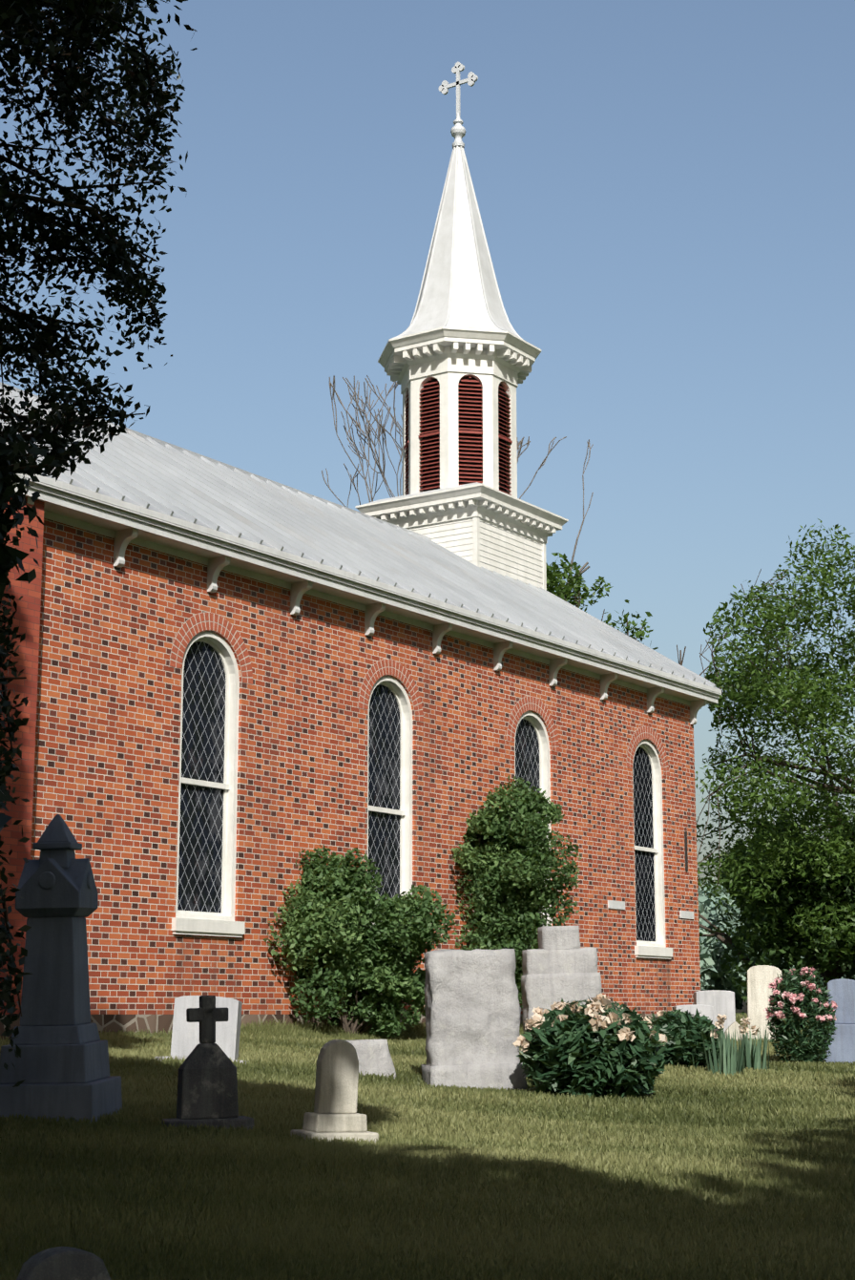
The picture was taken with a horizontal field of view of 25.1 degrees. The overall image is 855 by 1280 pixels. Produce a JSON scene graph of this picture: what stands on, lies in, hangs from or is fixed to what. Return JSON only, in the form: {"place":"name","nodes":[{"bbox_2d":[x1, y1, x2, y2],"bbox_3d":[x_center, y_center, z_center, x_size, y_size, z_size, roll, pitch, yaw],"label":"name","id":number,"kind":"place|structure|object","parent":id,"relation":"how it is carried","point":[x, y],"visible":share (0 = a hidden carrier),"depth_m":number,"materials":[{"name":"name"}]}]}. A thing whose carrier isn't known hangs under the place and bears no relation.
{"place":"outdoors","nodes":[
{"label":"outdoors","id":0,"kind":"place"},
{"bbox_2d":[0,0,854,1013],"label":"sky","id":1,"kind":"structure","parent":0,"point":[664,190],"materials":[{"name":"blue"}]},
{"bbox_2d":[0,1013,854,1279],"bbox_3d":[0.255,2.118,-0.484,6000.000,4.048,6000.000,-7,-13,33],"label":"ground","id":2,"kind":"structure","parent":0,"point":[691,1098],"depth_m":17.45,"materials":[{"name":"green plant"}]},
{"bbox_2d":[0,814,122,1123],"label":"grave obelisk","id":3,"kind":"object","parent":2,"relation":"on","point":[61,1064],"visible":0.94,"depth_m":12.88,"materials":[{"name":"grey stone"}]},
{"bbox_2d":[16,1246,110,1279],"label":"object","id":4,"kind":"object","parent":2,"relation":"on","point":[62,1263],"visible":1,"depth_m":5.42,"materials":[{"name":"grey stone"}]},
{"bbox_2d":[0,0,197,1087],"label":"cedar tree","id":5,"kind":"object","parent":2,"relation":"on","point":[109,260],"depth_m":9.68,"materials":[{"name":"green plant"}]},
{"bbox_2d":[154,995,246,1064],"bbox_3d":[-2.241,3.986,19.291,0.953,0.812,0.371,-1,-11,5],"label":"gravestone","id":6,"kind":"object","parent":2,"relation":"on","point":[185,1038],"visible":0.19,"depth_m":19.22,"materials":[{"name":"stone"}]},
{"bbox_2d":[161,995,254,1130],"bbox_3d":[-1.438,2.836,12.632,0.579,0.978,0.359,3,-11,-15],"label":"cross gravestone","id":7,"kind":"object","parent":2,"relation":"on","point":[207,1086],"visible":0.88,"depth_m":12.53,"materials":[{"name":"grey stone"}]},
{"bbox_2d":[290,1039,378,1142],"bbox_3d":[-0.595,2.928,12.235,0.499,0.751,0.300,7,-13,-31],"label":"gravestone","id":8,"kind":"object","parent":2,"relation":"on","point":[334,1114],"visible":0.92,"depth_m":12.18,"materials":[{"name":"stone"}]},
{"bbox_2d":[0,381,721,1040],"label":"church","id":9,"kind":"structure","parent":2,"relation":"on","point":[241,689],"depth_m":26.99,"materials":[{"name":"brick"}]},
{"bbox_2d":[356,62,568,589],"bbox_3d":[0.729,-6.438,40.681,3.238,12.455,3.469,-7,-13,33],"label":"steeple","id":10,"kind":"object","parent":9,"relation":"on","point":[458,356],"visible":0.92,"depth_m":39.36,"materials":[{"name":"white paint"}]},
{"bbox_2d":[346,1039,396,1078],"bbox_3d":[-0.645,4.127,18.722,0.656,0.463,0.370,3,-12,-17],"label":"gravestone","id":11,"kind":"object","parent":2,"relation":"on","point":[374,1056],"visible":0.42,"depth_m":18.62,"materials":[{"name":"stone"}]},
{"bbox_2d":[0,1016,747,1044],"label":"grass","id":12,"kind":"structure","parent":2,"relation":"on","point":[322,1030],"depth_m":25.89,"materials":[{"name":"green plant"}]},
{"bbox_2d":[263,844,460,1037],"bbox_3d":[-1.051,4.196,26.416,2.996,2.814,2.602,-7,-13,33],"label":"shrub","id":13,"kind":"object","parent":12,"relation":"on","point":[338,896],"depth_m":26.18,"materials":[{"name":"green plant"}]},
{"bbox_2d":[321,375,593,593],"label":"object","id":14,"kind":"object","parent":2,"relation":"on","point":[368,430],"visible":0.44,"depth_m":55.27,"materials":[{"name":"brown plant"}]},
{"bbox_2d":[421,948,527,1091],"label":"grave block","id":15,"kind":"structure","parent":2,"relation":"on","point":[472,1013],"depth_m":18.02,"materials":[{"name":"stone"}]},
{"bbox_2d":[451,774,581,1009],"bbox_3d":[1.147,4.181,30.090,2.588,4.205,2.609,4,-12,-18],"label":"tall shrub","id":16,"kind":"object","parent":2,"relation":"on","point":[525,871],"depth_m":29.83,"materials":[{"name":"green plant"}]},
{"bbox_2d":[521,925,602,1035],"bbox_3d":[1.748,4.583,24.820,1.060,1.762,0.444,2,-11,-10],"label":"gravestone","id":17,"kind":"object","parent":2,"relation":"on","point":[559,963],"visible":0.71,"depth_m":24.74,"materials":[{"name":"stone"}]},
{"bbox_2d":[516,995,666,1098],"bbox_3d":[1.511,3.728,17.459,1.334,0.988,1.636,-7,-13,33],"label":"peony bush","id":18,"kind":"object","parent":2,"relation":"on","point":[582,1063],"depth_m":17.03,"materials":[{"name":"green plant"}]},
{"bbox_2d":[512,992,667,1051],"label":"flowers","id":19,"kind":"object","parent":18,"relation":"attached to","point":[594,1008],"visible":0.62,"depth_m":17.20,"materials":[{"name":"beige plant"}]},
{"bbox_2d":[647,1008,724,1068],"bbox_3d":[2.947,4.718,22.542,1.112,0.799,1.385,-7,-13,33],"label":"peony bush","id":20,"kind":"object","parent":2,"relation":"on","point":[692,1031],"depth_m":22.17,"materials":[{"name":"green plant"}]},
{"bbox_2d":[648,1009,666,1024],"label":"peony blossoms","id":21,"kind":"object","parent":20,"relation":"attached to","point":[660,1013],"visible":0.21,"depth_m":22.42,"materials":[{"name":"beige plant"}]},
{"bbox_2d":[673,1004,713,1024],"bbox_3d":[4.374,6.312,31.502,0.620,0.650,0.240,1,-11,-3],"label":"grave","id":22,"kind":"object","parent":2,"relation":"on","point":[706,1010],"visible":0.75,"depth_m":31.43,"materials":[{"name":"stone"}]},
{"bbox_2d":[693,989,735,1032],"bbox_3d":[5.020,6.562,33.541,0.680,0.870,0.260,0,-11,-2],"label":"grave","id":23,"kind":"object","parent":2,"relation":"on","point":[722,1002],"visible":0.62,"depth_m":33.46,"materials":[{"name":"stone"}]},
{"bbox_2d":[702,1013,746,1075],"bbox_3d":[3.396,4.624,21.841,0.450,0.733,0.705,-7,-13,33],"label":"iris flower","id":24,"kind":"object","parent":2,"relation":"on","point":[730,1062],"depth_m":21.65,"materials":[{"name":"green plant"}]},
{"bbox_2d":[724,1021,746,1040],"bbox_3d":[4.819,6.210,30.040,0.367,0.470,0.071,3,-11,-16],"label":"gravestone","id":25,"kind":"object","parent":2,"relation":"on","point":[734,1025],"visible":0.4,"depth_m":30.02,"materials":[{"name":"stone"}]},
{"bbox_2d":[733,1016,770,1070],"bbox_3d":[3.872,4.855,23.005,0.463,0.694,0.549,-3,-11,13],"label":"iris flower","id":26,"kind":"object","parent":2,"relation":"on","point":[752,1059],"depth_m":22.89,"materials":[{"name":"green plant"}]},
{"bbox_2d":[747,965,781,1039],"bbox_3d":[5.373,5.891,30.676,0.618,1.373,0.298,-1,-11,4],"label":"gravestone","id":27,"kind":"object","parent":2,"relation":"on","point":[761,978],"visible":0.48,"depth_m":30.71,"materials":[{"name":"stone"}]},
{"bbox_2d":[694,518,854,957],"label":"tree","id":28,"kind":"object","parent":2,"relation":"on","point":[825,696],"depth_m":43.98,"materials":[{"name":"green plant"}]},
{"bbox_2d":[697,872,854,1009],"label":"treeline leaves","id":29,"kind":"object","parent":2,"relation":"on","point":[713,976],"visible":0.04,"depth_m":162.66,"materials":[{"name":"green plant"}]},
{"bbox_2d":[698,822,854,979],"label":"dark tree","id":30,"kind":"object","parent":2,"relation":"on","point":[726,940],"depth_m":60.79,"materials":[{"name":"green plant"}]},
{"bbox_2d":[721,814,854,1016],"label":"dark tree","id":31,"kind":"object","parent":2,"relation":"on","point":[781,947],"depth_m":47.70,"materials":[{"name":"green plant"}]},
{"bbox_2d":[721,796,854,996],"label":"dark tree","id":32,"kind":"object","parent":2,"relation":"on","point":[744,915],"depth_m":54.17,"materials":[{"name":"green plant"}]},
{"bbox_2d":[765,965,838,1063],"bbox_3d":[4.953,5.006,25.471,0.934,1.350,1.132,-7,-13,33],"label":"flowering bush","id":33,"kind":"object","parent":2,"relation":"on","point":[818,1042],"depth_m":25.26,"materials":[{"name":"green plant"}]},
{"bbox_2d":[763,965,838,1023],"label":"flowers","id":34,"kind":"object","parent":33,"relation":"attached to","point":[793,998],"visible":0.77,"depth_m":25.21,"materials":[{"name":"pink plant"}]},
{"bbox_2d":[821,978,854,1063],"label":"gravestone","id":35,"kind":"object","parent":2,"relation":"on","point":[842,1046],"visible":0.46,"depth_m":25.95,"materials":[{"name":"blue stone"}]},
{"bbox_2d":[545,552,709,675],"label":"tree","id":36,"kind":"object","parent":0,"point":[555,578],"depth_m":51.88,"materials":[{"name":"green plant"}]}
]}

